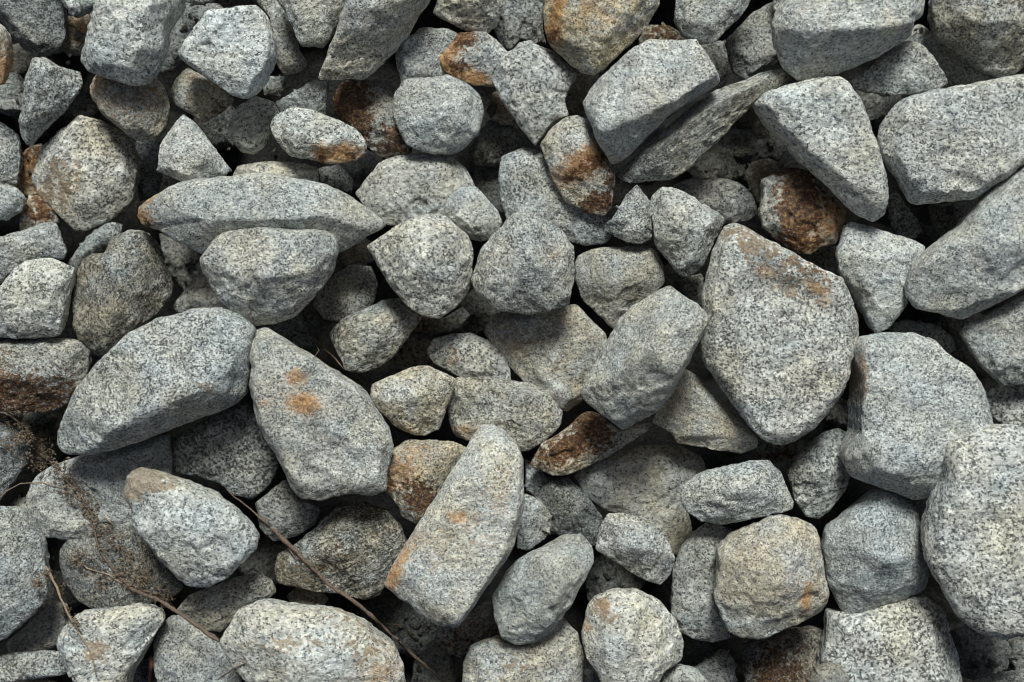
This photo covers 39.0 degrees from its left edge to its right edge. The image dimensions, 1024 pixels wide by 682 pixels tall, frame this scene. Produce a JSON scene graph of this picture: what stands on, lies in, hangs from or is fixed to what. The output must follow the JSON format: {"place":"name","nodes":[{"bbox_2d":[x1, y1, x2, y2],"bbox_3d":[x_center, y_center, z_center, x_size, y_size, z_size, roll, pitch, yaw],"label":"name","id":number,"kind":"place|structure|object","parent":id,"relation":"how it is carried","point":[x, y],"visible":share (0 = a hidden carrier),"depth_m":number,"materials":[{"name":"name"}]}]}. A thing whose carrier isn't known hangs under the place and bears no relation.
{"place":"outdoors","nodes":[
{"label":"outdoors","id":0,"kind":"place"},
{"bbox_2d":[0,0,1023,681],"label":"ground","id":1,"kind":"structure","parent":0,"point":[574,614],"depth_m":1.07,"materials":[{"name":"soil"}]},
{"bbox_2d":[0,122,22,185],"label":"granite stone","id":2,"kind":"object","parent":1,"relation":"on","point":[11,162],"visible":0.97,"depth_m":0.98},
{"bbox_2d":[0,415,31,499],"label":"granite stone","id":3,"kind":"object","parent":1,"relation":"on","point":[11,469],"visible":0.87,"depth_m":0.97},
{"bbox_2d":[0,506,50,640],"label":"granite stone","id":4,"kind":"object","parent":1,"relation":"on","point":[24,556],"visible":0.98,"depth_m":0.94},
{"bbox_2d":[0,222,66,283],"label":"granite stone","id":5,"kind":"object","parent":1,"relation":"on","point":[39,241],"visible":0.8,"depth_m":0.95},
{"bbox_2d":[0,0,69,56],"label":"granite stone","id":6,"kind":"object","parent":1,"relation":"on","point":[39,27],"visible":0.99,"depth_m":0.97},
{"bbox_2d":[6,601,68,651],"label":"granite stone","id":7,"kind":"object","parent":1,"relation":"on","point":[42,630],"visible":0.74,"depth_m":0.98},
{"bbox_2d":[0,650,66,681],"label":"granite stone","id":8,"kind":"object","parent":7,"relation":"on","point":[23,666],"visible":0.86,"depth_m":0.96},
{"bbox_2d":[0,258,76,338],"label":"granite stone","id":9,"kind":"object","parent":1,"relation":"on","point":[35,298],"visible":1,"depth_m":0.93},
{"bbox_2d":[24,428,63,477],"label":"granite stone","id":10,"kind":"object","parent":1,"relation":"on","point":[52,439],"visible":0.45,"depth_m":1.04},
{"bbox_2d":[0,393,81,501],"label":"dry twig","id":11,"kind":"object","parent":10,"relation":"on","point":[39,450],"visible":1,"depth_m":0.97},
{"bbox_2d":[0,337,91,412],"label":"granite stone","id":12,"kind":"object","parent":1,"relation":"on","point":[44,374],"visible":0.91,"depth_m":0.95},
{"bbox_2d":[18,57,82,145],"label":"granite stone","id":13,"kind":"object","parent":1,"relation":"on","point":[51,91],"visible":1,"depth_m":0.95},
{"bbox_2d":[32,115,140,230],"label":"granite stone","id":14,"kind":"object","parent":1,"relation":"on","point":[86,175],"visible":1,"depth_m":0.97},
{"bbox_2d":[67,222,122,270],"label":"granite stone","id":15,"kind":"object","parent":1,"relation":"on","point":[98,239],"visible":0.67,"depth_m":0.98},
{"bbox_2d":[26,434,173,539],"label":"granite stone","id":16,"kind":"object","parent":1,"relation":"on","point":[103,476],"visible":0.61,"depth_m":0.96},
{"bbox_2d":[123,467,259,587],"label":"granite stone","id":17,"kind":"object","parent":16,"relation":"on","point":[192,533],"visible":1,"depth_m":0.91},
{"bbox_2d":[56,602,165,681],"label":"granite stone","id":18,"kind":"object","parent":1,"relation":"on","point":[118,640],"visible":1,"depth_m":0.93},
{"bbox_2d":[45,457,219,641],"bbox_3d":[-0.261,0.145,0.964,0.056,0.084,0.167,-40,90,0],"label":"dry twig","id":19,"kind":"object","parent":18,"relation":"on","point":[131,586],"visible":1,"depth_m":0.95,"materials":[{"name":"brown plant"}]},
{"bbox_2d":[59,528,183,608],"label":"granite stone","id":20,"kind":"object","parent":1,"relation":"on","point":[80,582],"visible":0.73,"depth_m":0.96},
{"bbox_2d":[72,230,173,356],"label":"granite stone","id":21,"kind":"object","parent":1,"relation":"on","point":[123,285],"visible":0.94,"depth_m":0.95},
{"bbox_2d":[90,75,169,140],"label":"granite stone","id":22,"kind":"object","parent":1,"relation":"on","point":[140,113],"visible":0.91,"depth_m":0.95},
{"bbox_2d":[81,0,185,85],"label":"granite stone","id":23,"kind":"object","parent":1,"relation":"on","point":[127,42],"visible":1,"depth_m":0.91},
{"bbox_2d":[135,140,162,200],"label":"granite stone","id":24,"kind":"object","parent":1,"relation":"on","point":[148,153],"visible":0.62,"depth_m":1.01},
{"bbox_2d":[57,307,255,454],"bbox_3d":[-0.230,0.024,0.933,0.147,0.071,0.070,-21,90,0],"label":"granite stone","id":25,"kind":"object","parent":1,"relation":"on","point":[157,376],"visible":0.99,"depth_m":0.91,"materials":[{"name":"stone"}]},
{"bbox_2d":[159,233,200,290],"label":"granite stone","id":26,"kind":"object","parent":1,"relation":"on","point":[174,252],"visible":0.67,"depth_m":1.01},
{"bbox_2d":[160,2,222,74],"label":"granite stone","id":27,"kind":"object","parent":1,"relation":"on","point":[177,37],"visible":0.5,"depth_m":0.99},
{"bbox_2d":[156,115,231,181],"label":"granite stone","id":28,"kind":"object","parent":1,"relation":"on","point":[187,150],"visible":0.94,"depth_m":0.94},
{"bbox_2d":[153,615,241,681],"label":"granite stone","id":29,"kind":"object","parent":1,"relation":"on","point":[184,650],"visible":0.87,"depth_m":0.95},
{"bbox_2d":[173,269,227,312],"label":"granite stone","id":30,"kind":"object","parent":1,"relation":"on","point":[198,292],"visible":0.4,"depth_m":0.97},
{"bbox_2d":[170,68,233,121],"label":"granite stone","id":31,"kind":"object","parent":1,"relation":"on","point":[198,95],"visible":1,"depth_m":0.96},
{"bbox_2d":[172,402,278,498],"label":"granite stone","id":32,"kind":"object","parent":1,"relation":"on","point":[230,450],"visible":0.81,"depth_m":0.96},
{"bbox_2d":[177,572,275,631],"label":"granite stone","id":33,"kind":"object","parent":1,"relation":"on","point":[215,608],"visible":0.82,"depth_m":0.96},
{"bbox_2d":[178,5,276,98],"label":"granite stone","id":34,"kind":"object","parent":1,"relation":"on","point":[232,51],"visible":1,"depth_m":0.91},
{"bbox_2d":[228,96,278,153],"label":"granite stone","id":35,"kind":"object","parent":1,"relation":"on","point":[249,130],"visible":0.95,"depth_m":0.96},
{"bbox_2d":[137,172,386,253],"bbox_3d":[-0.162,-0.081,0.934,0.161,0.055,0.053,0,90,0],"label":"granite stone","id":36,"kind":"object","parent":1,"relation":"on","point":[199,215],"visible":0.85,"depth_m":0.91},
{"bbox_2d":[199,227,338,325],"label":"granite stone","id":37,"kind":"object","parent":1,"relation":"on","point":[257,276],"visible":1,"depth_m":0.90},
{"bbox_2d":[233,161,318,181],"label":"granite stone","id":38,"kind":"object","parent":1,"relation":"on","point":[298,170],"visible":0.59,"depth_m":0.96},
{"bbox_2d":[256,0,306,74],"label":"granite stone","id":39,"kind":"object","parent":1,"relation":"on","point":[291,59],"visible":0.91,"depth_m":0.97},
{"bbox_2d":[255,479,320,540],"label":"granite stone","id":40,"kind":"object","parent":1,"relation":"on","point":[284,509],"visible":0.94,"depth_m":0.96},
{"bbox_2d":[261,309,318,348],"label":"granite stone","id":41,"kind":"object","parent":1,"relation":"on","point":[290,328],"visible":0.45,"depth_m":0.99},
{"bbox_2d":[275,80,328,114],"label":"granite stone","id":42,"kind":"object","parent":1,"relation":"on","point":[312,95],"visible":0.73,"depth_m":0.98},
{"bbox_2d":[277,0,345,47],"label":"granite stone","id":43,"kind":"object","parent":1,"relation":"on","point":[313,23],"visible":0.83,"depth_m":0.94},
{"bbox_2d":[220,598,405,681],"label":"granite stone","id":44,"kind":"object","parent":1,"relation":"on","point":[272,640],"visible":1,"depth_m":0.91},
{"bbox_2d":[270,107,366,163],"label":"granite stone","id":45,"kind":"object","parent":1,"relation":"on","point":[302,133],"visible":1,"depth_m":0.94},
{"bbox_2d":[249,327,393,500],"bbox_3d":[-0.125,0.045,0.937,0.073,0.060,0.130,-27,90,0],"label":"granite stone","id":46,"kind":"object","parent":1,"relation":"on","point":[325,430],"visible":1,"depth_m":0.91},
{"bbox_2d":[274,502,406,599],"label":"granite stone","id":47,"kind":"object","parent":1,"relation":"on","point":[353,550],"visible":0.92,"depth_m":0.95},
{"bbox_2d":[313,264,377,321],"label":"granite stone","id":48,"kind":"object","parent":1,"relation":"on","point":[346,292],"visible":0.86,"depth_m":0.97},
{"bbox_2d":[333,78,411,158],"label":"granite stone","id":49,"kind":"object","parent":1,"relation":"on","point":[364,108],"visible":0.81,"depth_m":0.96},
{"bbox_2d":[318,0,430,79],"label":"granite stone","id":50,"kind":"object","parent":1,"relation":"on","point":[369,37],"visible":1,"depth_m":0.91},
{"bbox_2d":[330,298,420,372],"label":"granite stone","id":51,"kind":"object","parent":1,"relation":"on","point":[372,337],"visible":0.97,"depth_m":0.95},
{"bbox_2d":[370,365,455,435],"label":"granite stone","id":52,"kind":"object","parent":1,"relation":"on","point":[415,400],"visible":1,"depth_m":0.94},
{"bbox_2d":[355,154,474,225],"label":"granite stone","id":53,"kind":"object","parent":1,"relation":"on","point":[395,190],"visible":0.75,"depth_m":0.95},
{"bbox_2d":[441,186,501,241],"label":"granite stone","id":54,"kind":"object","parent":53,"relation":"on","point":[472,212],"visible":0.9,"depth_m":0.94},
{"bbox_2d":[397,608,437,655],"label":"granite stone","id":55,"kind":"object","parent":1,"relation":"on","point":[426,637],"visible":0.48,"depth_m":1.03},
{"bbox_2d":[367,214,473,318],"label":"granite stone","id":56,"kind":"object","parent":1,"relation":"on","point":[424,263],"visible":1,"depth_m":0.92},
{"bbox_2d":[385,439,465,523],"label":"granite stone","id":57,"kind":"object","parent":1,"relation":"on","point":[419,471],"visible":0.79,"depth_m":0.94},
{"bbox_2d":[395,27,457,82],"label":"granite stone","id":58,"kind":"object","parent":1,"relation":"on","point":[419,52],"visible":0.88,"depth_m":0.94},
{"bbox_2d":[411,640,455,681],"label":"granite stone","id":59,"kind":"object","parent":1,"relation":"on","point":[435,657],"visible":0.94,"depth_m":0.99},
{"bbox_2d":[393,74,483,154],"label":"granite stone","id":60,"kind":"object","parent":1,"relation":"on","point":[443,114],"visible":1,"depth_m":0.94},
{"bbox_2d":[385,424,524,626],"bbox_3d":[-0.026,0.117,0.913,0.059,0.059,0.126,32,90,0],"label":"granite stone","id":61,"kind":"object","parent":1,"relation":"on","point":[452,557],"visible":1,"depth_m":0.89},
{"bbox_2d":[435,598,499,657],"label":"granite stone","id":62,"kind":"object","parent":1,"relation":"on","point":[478,624],"visible":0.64,"depth_m":0.98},
{"bbox_2d":[433,0,502,32],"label":"granite stone","id":63,"kind":"object","parent":1,"relation":"on","point":[475,15],"visible":1,"depth_m":0.94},
{"bbox_2d":[426,332,510,379],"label":"granite stone","id":64,"kind":"object","parent":1,"relation":"on","point":[466,355],"visible":1,"depth_m":0.96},
{"bbox_2d":[440,31,507,86],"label":"granite stone","id":65,"kind":"object","parent":1,"relation":"on","point":[474,58],"visible":0.98,"depth_m":0.94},
{"bbox_2d":[468,120,531,166],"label":"granite stone","id":66,"kind":"object","parent":1,"relation":"on","point":[495,141],"visible":0.77,"depth_m":0.99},
{"bbox_2d":[447,376,562,450],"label":"granite stone","id":67,"kind":"object","parent":1,"relation":"on","point":[526,416],"visible":0.82,"depth_m":0.95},
{"bbox_2d":[15,0,998,681],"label":"grit","id":68,"kind":"object","parent":1,"relation":"on","point":[957,354],"visible":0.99,"depth_m":0.99,"materials":[{"name":"stone"}]},
{"bbox_2d":[494,0,545,51],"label":"granite stone","id":69,"kind":"object","parent":1,"relation":"on","point":[520,21],"visible":0.8,"depth_m":0.97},
{"bbox_2d":[471,209,574,314],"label":"granite stone","id":70,"kind":"object","parent":1,"relation":"on","point":[525,262],"visible":1,"depth_m":0.92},
{"bbox_2d":[462,617,583,681],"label":"granite stone","id":71,"kind":"object","parent":1,"relation":"on","point":[556,655],"visible":0.86,"depth_m":0.94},
{"bbox_2d":[492,40,576,144],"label":"granite stone","id":72,"kind":"object","parent":1,"relation":"on","point":[533,82],"visible":1,"depth_m":0.94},
{"bbox_2d":[492,534,593,644],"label":"granite stone","id":73,"kind":"object","parent":1,"relation":"on","point":[534,594],"visible":1,"depth_m":0.92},
{"bbox_2d":[484,304,606,411],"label":"granite stone","id":74,"kind":"object","parent":1,"relation":"on","point":[555,353],"visible":0.87,"depth_m":0.95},
{"bbox_2d":[498,148,611,245],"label":"granite stone","id":75,"kind":"object","parent":1,"relation":"on","point":[525,180],"visible":0.6,"depth_m":0.95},
{"bbox_2d":[540,115,614,215],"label":"granite stone","id":76,"kind":"object","parent":75,"relation":"on","point":[581,170],"visible":0.98,"depth_m":0.94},
{"bbox_2d":[534,476,602,545],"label":"granite stone","id":77,"kind":"object","parent":1,"relation":"on","point":[566,501],"visible":0.81,"depth_m":0.97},
{"bbox_2d":[517,494,551,550],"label":"granite stone","id":78,"kind":"object","parent":77,"relation":"on","point":[535,527],"visible":0.81,"depth_m":0.96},
{"bbox_2d":[530,411,651,475],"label":"granite stone","id":79,"kind":"object","parent":1,"relation":"on","point":[584,440],"visible":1,"depth_m":0.95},
{"bbox_2d":[543,0,659,75],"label":"granite stone","id":80,"kind":"object","parent":1,"relation":"on","point":[592,37],"visible":1,"depth_m":0.91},
{"bbox_2d":[585,554,644,600],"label":"granite stone","id":81,"kind":"object","parent":1,"relation":"on","point":[622,577],"visible":0.42,"depth_m":1.03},
{"bbox_2d":[575,245,664,328],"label":"granite stone","id":82,"kind":"object","parent":1,"relation":"on","point":[614,284],"visible":0.94,"depth_m":0.95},
{"bbox_2d":[605,185,653,243],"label":"granite stone","id":83,"kind":"object","parent":1,"relation":"on","point":[630,221],"visible":1,"depth_m":0.94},
{"bbox_2d":[581,588,683,681],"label":"granite stone","id":84,"kind":"object","parent":1,"relation":"on","point":[631,634],"visible":1,"depth_m":0.91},
{"bbox_2d":[574,445,705,554],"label":"granite stone","id":85,"kind":"object","parent":1,"relation":"on","point":[646,482],"visible":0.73,"depth_m":0.97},
{"bbox_2d":[595,512,675,583],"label":"granite stone","id":86,"kind":"object","parent":85,"relation":"on","point":[640,547],"visible":1,"depth_m":0.93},
{"bbox_2d":[580,286,708,428],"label":"granite stone","id":87,"kind":"object","parent":1,"relation":"on","point":[642,362],"visible":1,"depth_m":0.88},
{"bbox_2d":[583,39,719,163],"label":"granite stone","id":88,"kind":"object","parent":1,"relation":"on","point":[636,97],"visible":1,"depth_m":0.90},
{"bbox_2d":[650,187,724,276],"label":"granite stone","id":89,"kind":"object","parent":1,"relation":"on","point":[686,228],"visible":1,"depth_m":0.93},
{"bbox_2d":[670,522,731,641],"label":"granite stone","id":90,"kind":"object","parent":1,"relation":"on","point":[694,612],"visible":0.81,"depth_m":0.95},
{"bbox_2d":[617,68,792,182],"bbox_3d":[0.128,-0.142,0.944,0.133,0.040,0.031,-41,90,0],"label":"granite stone","id":91,"kind":"object","parent":1,"relation":"on","point":[688,139],"visible":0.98,"depth_m":0.94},
{"bbox_2d":[653,369,757,453],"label":"granite stone","id":92,"kind":"object","parent":1,"relation":"on","point":[693,410],"visible":0.94,"depth_m":0.94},
{"bbox_2d":[674,0,750,44],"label":"granite stone","id":93,"kind":"object","parent":1,"relation":"on","point":[702,22],"visible":0.98,"depth_m":0.94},
{"bbox_2d":[672,177,757,223],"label":"granite stone","id":94,"kind":"object","parent":1,"relation":"on","point":[730,201],"visible":0.79,"depth_m":0.97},
{"bbox_2d":[692,647,739,681],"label":"granite stone","id":95,"kind":"object","parent":1,"relation":"on","point":[719,665],"visible":0.89,"depth_m":0.98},
{"bbox_2d":[701,40,731,88],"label":"granite stone","id":96,"kind":"object","parent":1,"relation":"on","point":[716,51],"visible":0.34,"depth_m":1.01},
{"bbox_2d":[726,2,777,79],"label":"granite stone","id":97,"kind":"object","parent":96,"relation":"on","point":[751,51],"visible":0.82,"depth_m":0.97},
{"bbox_2d":[680,460,793,524],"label":"granite stone","id":98,"kind":"object","parent":1,"relation":"on","point":[741,491],"visible":1,"depth_m":0.92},
{"bbox_2d":[713,514,828,639],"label":"granite stone","id":99,"kind":"object","parent":1,"relation":"on","point":[769,579],"visible":1,"depth_m":0.91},
{"bbox_2d":[700,222,858,444],"bbox_3d":[0.171,-0.005,0.935,0.100,0.072,0.142,0,90,0],"label":"granite stone","id":100,"kind":"object","parent":1,"relation":"on","point":[779,339],"visible":0.95,"depth_m":0.91,"materials":[{"name":"stone"}]},
{"bbox_2d":[741,625,821,681],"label":"granite stone","id":101,"kind":"object","parent":1,"relation":"on","point":[788,655],"visible":0.91,"depth_m":0.97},
{"bbox_2d":[758,167,845,254],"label":"granite stone","id":102,"kind":"object","parent":1,"relation":"on","point":[802,211],"visible":1,"depth_m":0.95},
{"bbox_2d":[753,76,888,221],"bbox_3d":[0.210,-0.130,0.930,0.055,0.050,0.110,-45,90,0],"label":"granite stone","id":103,"kind":"object","parent":102,"relation":"on","point":[820,129],"visible":1,"depth_m":0.91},
{"bbox_2d":[787,428,849,518],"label":"granite stone","id":104,"kind":"object","parent":1,"relation":"on","point":[818,475],"visible":0.94,"depth_m":0.95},
{"bbox_2d":[771,0,924,80],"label":"granite stone","id":105,"kind":"object","parent":1,"relation":"on","point":[811,39],"visible":0.98,"depth_m":0.91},
{"bbox_2d":[820,489,928,613],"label":"granite stone","id":106,"kind":"object","parent":1,"relation":"on","point":[871,549],"visible":0.99,"depth_m":0.93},
{"bbox_2d":[835,222,924,332],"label":"granite stone","id":107,"kind":"object","parent":1,"relation":"on","point":[874,264],"visible":0.98,"depth_m":0.94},
{"bbox_2d":[815,595,962,681],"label":"granite stone","id":108,"kind":"object","parent":1,"relation":"on","point":[909,639],"visible":0.91,"depth_m":0.93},
{"bbox_2d":[849,41,947,96],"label":"granite stone","id":109,"kind":"object","parent":1,"relation":"on","point":[908,68],"visible":0.95,"depth_m":0.94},
{"bbox_2d":[887,190,921,238],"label":"granite stone","id":110,"kind":"object","parent":1,"relation":"on","point":[904,222],"visible":0.94,"depth_m":0.98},
{"bbox_2d":[839,332,992,499],"bbox_3d":[0.261,0.048,0.938,0.097,0.076,0.108,0,90,0],"label":"granite stone","id":111,"kind":"object","parent":1,"relation":"on","point":[916,403],"visible":0.9,"depth_m":0.91,"materials":[{"name":"stone"}]},
{"bbox_2d":[876,74,1023,204],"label":"granite stone","id":112,"kind":"object","parent":1,"relation":"on","point":[956,143],"visible":0.98,"depth_m":0.91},
{"bbox_2d":[905,24,997,88],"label":"granite stone","id":113,"kind":"object","parent":1,"relation":"on","point":[955,68],"visible":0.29,"depth_m":0.97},
{"bbox_2d":[927,0,1023,77],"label":"granite stone","id":114,"kind":"object","parent":113,"relation":"on","point":[986,37],"visible":0.99,"depth_m":0.93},
{"bbox_2d":[904,166,1023,318],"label":"granite stone","id":115,"kind":"object","parent":1,"relation":"on","point":[970,263],"visible":0.98,"depth_m":0.91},
{"bbox_2d":[920,424,1023,639],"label":"granite stone","id":116,"kind":"object","parent":1,"relation":"on","point":[972,529],"visible":0.97,"depth_m":0.89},
{"bbox_2d":[950,625,1011,680],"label":"granite stone","id":117,"kind":"object","parent":1,"relation":"on","point":[999,651],"visible":0.66,"depth_m":0.99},
{"bbox_2d":[959,295,1023,385],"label":"granite stone","id":118,"kind":"object","parent":1,"relation":"on","point":[993,339],"visible":1,"depth_m":0.94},
{"bbox_2d":[986,384,1023,426],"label":"granite stone","id":119,"kind":"object","parent":1,"relation":"on","point":[1006,404],"visible":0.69,"depth_m":0.96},
{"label":"granite stone","id":120,"kind":"object","parent":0,"visible":0},
{"bbox_2d":[238,536,282,585],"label":"granite stone","id":121,"kind":"object","parent":120,"relation":"on","point":[262,558],"visible":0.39,"depth_m":1.03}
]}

